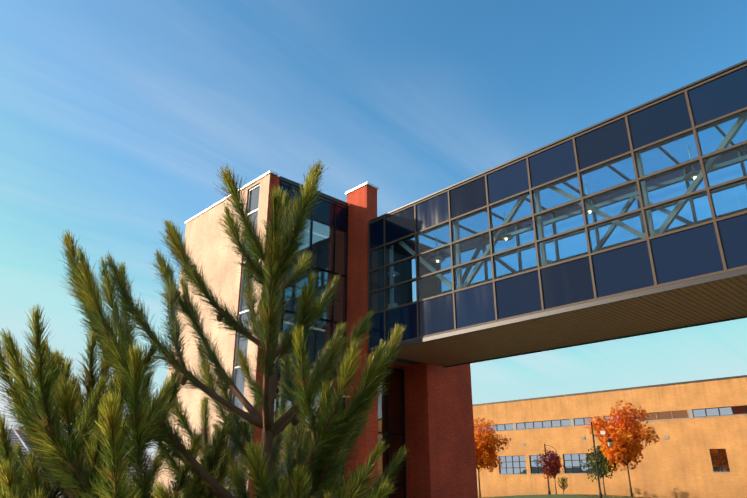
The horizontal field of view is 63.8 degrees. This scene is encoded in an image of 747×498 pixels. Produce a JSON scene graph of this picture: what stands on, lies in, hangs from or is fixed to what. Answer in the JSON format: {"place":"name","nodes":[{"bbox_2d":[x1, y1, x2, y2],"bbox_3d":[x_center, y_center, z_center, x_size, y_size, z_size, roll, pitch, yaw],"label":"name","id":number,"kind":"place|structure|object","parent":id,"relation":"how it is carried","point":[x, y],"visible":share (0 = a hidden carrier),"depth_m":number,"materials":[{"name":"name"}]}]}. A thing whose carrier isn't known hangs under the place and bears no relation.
{"place":"outdoors","nodes":[
{"label":"outdoors","id":0,"kind":"place"},
{"bbox_2d":[1,428,154,497],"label":"wing sloped glazing","id":1,"kind":"structure","parent":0,"point":[14,434],"depth_m":32.34,"materials":[{"name":"glass"}]},
{"bbox_2d":[0,329,234,497],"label":"pine","id":2,"kind":"object","parent":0,"point":[215,470],"depth_m":3.10,"materials":[{"name":"green plant"}]},
{"bbox_2d":[0,159,409,497],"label":"pine","id":3,"kind":"object","parent":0,"point":[346,430],"depth_m":3.01,"materials":[{"name":"green plant"}]},
{"bbox_2d":[179,313,298,484],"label":"pine cones","id":4,"kind":"object","parent":3,"relation":"on","point":[295,422],"visible":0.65,"depth_m":3.43,"materials":[{"name":"brown plant"}]},
{"bbox_2d":[153,173,279,497],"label":"tower brick walls","id":5,"kind":"structure","parent":0,"point":[206,242],"depth_m":24.90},
{"bbox_2d":[225,184,259,495],"bbox_3d":[-4.948,3.867,22.813,0.120,13.930,0.930,19,-28,-40],"label":"window","id":6,"kind":"structure","parent":5,"relation":"in","point":[253,199],"depth_m":23.34,"materials":[{"name":"glass"}]},
{"bbox_2d":[185,171,378,223],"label":"tower copings","id":7,"kind":"object","parent":5,"relation":"on","point":[276,174],"visible":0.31,"depth_m":26.95,"materials":[{"name":"white metal"}]},
{"bbox_2d":[274,181,347,497],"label":"glass curtain wall","id":8,"kind":"structure","parent":5,"relation":"attached to","point":[326,246],"depth_m":25.13,"materials":[{"name":"blue glass"}]},
{"bbox_2d":[368,60,746,367],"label":"metal trim","id":9,"kind":"structure","parent":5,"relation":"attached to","point":[740,272],"depth_m":19.03,"materials":[{"name":"grey metal"}]},
{"bbox_2d":[279,176,348,208],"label":"tower roof","id":10,"kind":"structure","parent":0,"point":[326,197],"depth_m":26.24,"materials":[{"name":"black metal"}]},
{"bbox_2d":[344,185,377,497],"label":"brick column","id":11,"kind":"structure","parent":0,"point":[362,207],"depth_m":25.32,"materials":[{"name":"red brick"}]},
{"bbox_2d":[0,0,746,456],"label":"sky","id":12,"kind":"structure","parent":0,"point":[119,119],"materials":[{"name":"blue"}]},
{"bbox_2d":[377,239,438,363],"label":"bridge end wall","id":13,"kind":"structure","parent":0,"point":[406,291],"depth_m":28.40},
{"bbox_2d":[388,145,699,276],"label":"bridge ceiling lights","id":14,"kind":"object","parent":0,"point":[686,178],"depth_m":21.46},
{"bbox_2d":[368,63,746,349],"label":"bridge glass","id":15,"kind":"object","parent":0,"point":[716,245],"visible":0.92,"depth_m":18.71,"materials":[{"name":"blue glass"}]},
{"bbox_2d":[373,272,746,366],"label":"skywalk soffit","id":16,"kind":"structure","parent":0,"point":[718,300],"depth_m":19.81,"materials":[{"name":"metal"}]},
{"bbox_2d":[376,113,743,250],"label":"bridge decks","id":17,"kind":"object","parent":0,"point":[583,173],"depth_m":19.11,"materials":[{"name":"grey metal"}]},
{"bbox_2d":[484,494,646,497],"bbox_3d":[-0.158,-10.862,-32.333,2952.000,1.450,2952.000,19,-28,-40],"label":"ground","id":18,"kind":"structure","parent":0,"point":[560,496],"depth_m":41.10,"materials":[{"name":"green plant"}]},
{"bbox_2d":[381,359,477,497],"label":"brick pillar","id":19,"kind":"structure","parent":18,"relation":"on","point":[440,443],"depth_m":26.72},
{"bbox_2d":[378,367,405,497],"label":"entry glazing","id":20,"kind":"structure","parent":19,"relation":"attached to","point":[391,420],"depth_m":26.41,"materials":[{"name":"black glass"}]},
{"bbox_2d":[474,417,510,496],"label":"maple","id":21,"kind":"object","parent":18,"relation":"on","point":[489,441],"depth_m":48.98,"materials":[{"name":"orange plant"}]},
{"bbox_2d":[534,448,564,493],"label":"red tree","id":22,"kind":"object","parent":18,"relation":"on","point":[554,468],"depth_m":46.87,"materials":[{"name":"red plant"}]},
{"bbox_2d":[544,444,559,493],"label":"lamp post","id":23,"kind":"object","parent":18,"relation":"on","point":[549,491],"visible":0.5,"depth_m":49.13,"materials":[{"name":"grey metal"}]},
{"bbox_2d":[558,476,567,493],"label":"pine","id":24,"kind":"object","parent":18,"relation":"on","point":[563,481],"depth_m":45.03,"materials":[{"name":"plant"}]},
{"bbox_2d":[580,445,618,494],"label":"green tree","id":25,"kind":"object","parent":18,"relation":"on","point":[602,461],"depth_m":43.68,"materials":[{"name":"green plant"}]},
{"bbox_2d":[591,422,612,497],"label":"lamp post","id":26,"kind":"object","parent":18,"relation":"on","point":[608,440],"visible":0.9,"depth_m":37.78,"materials":[{"name":"grey metal"}]},
{"bbox_2d":[473,377,746,497],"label":"building wall","id":27,"kind":"structure","parent":18,"relation":"on","point":[677,463],"depth_m":51.35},
{"bbox_2d":[521,436,668,445],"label":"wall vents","id":28,"kind":"object","parent":27,"relation":"attached to","point":[583,438],"visible":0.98,"depth_m":55.51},
{"bbox_2d":[473,375,746,405],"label":"roof coping","id":29,"kind":"object","parent":27,"relation":"on","point":[617,389],"depth_m":54.16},
{"bbox_2d":[481,405,746,473],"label":"building window frames","id":30,"kind":"structure","parent":27,"relation":"in","point":[571,460],"depth_m":56.38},
{"bbox_2d":[475,406,746,473],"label":"window glass","id":31,"kind":"object","parent":30,"relation":"in","point":[507,463],"depth_m":56.23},
{"bbox_2d":[642,410,688,420],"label":"louver vent","id":32,"kind":"object","parent":27,"relation":"attached to","point":[668,415],"visible":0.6,"depth_m":50.88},
{"bbox_2d":[580,494,653,497],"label":"fallen leaves","id":33,"kind":"object","parent":18,"relation":"on","point":[615,495],"visible":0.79,"depth_m":41.21,"materials":[{"name":"orange plant"}]},
{"bbox_2d":[584,400,659,496],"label":"autumn tree","id":34,"kind":"object","parent":18,"relation":"on","point":[624,438],"depth_m":41.74,"materials":[{"name":"orange plant"}]},
{"bbox_2d":[388,112,746,308],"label":"bridge truss","id":35,"kind":"object","parent":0,"point":[727,140],"depth_m":19.54,"materials":[{"name":"grey metal"}]},
{"bbox_2d":[405,116,746,251],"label":"skywalk ceiling","id":36,"kind":"structure","parent":0,"point":[614,169],"depth_m":22.19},
{"bbox_2d":[437,146,746,294],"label":"window glass","id":37,"kind":"object","parent":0,"point":[728,156],"depth_m":23.36,"materials":[{"name":"clear glass"}]},
{"bbox_2d":[440,155,746,283],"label":"bridge truss","id":38,"kind":"object","parent":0,"point":[601,243],"depth_m":22.45,"materials":[{"name":"grey metal"}]},
{"bbox_2d":[495,410,746,474],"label":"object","id":39,"kind":"object","parent":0,"point":[690,413],"visible":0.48,"depth_m":55.18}
]}

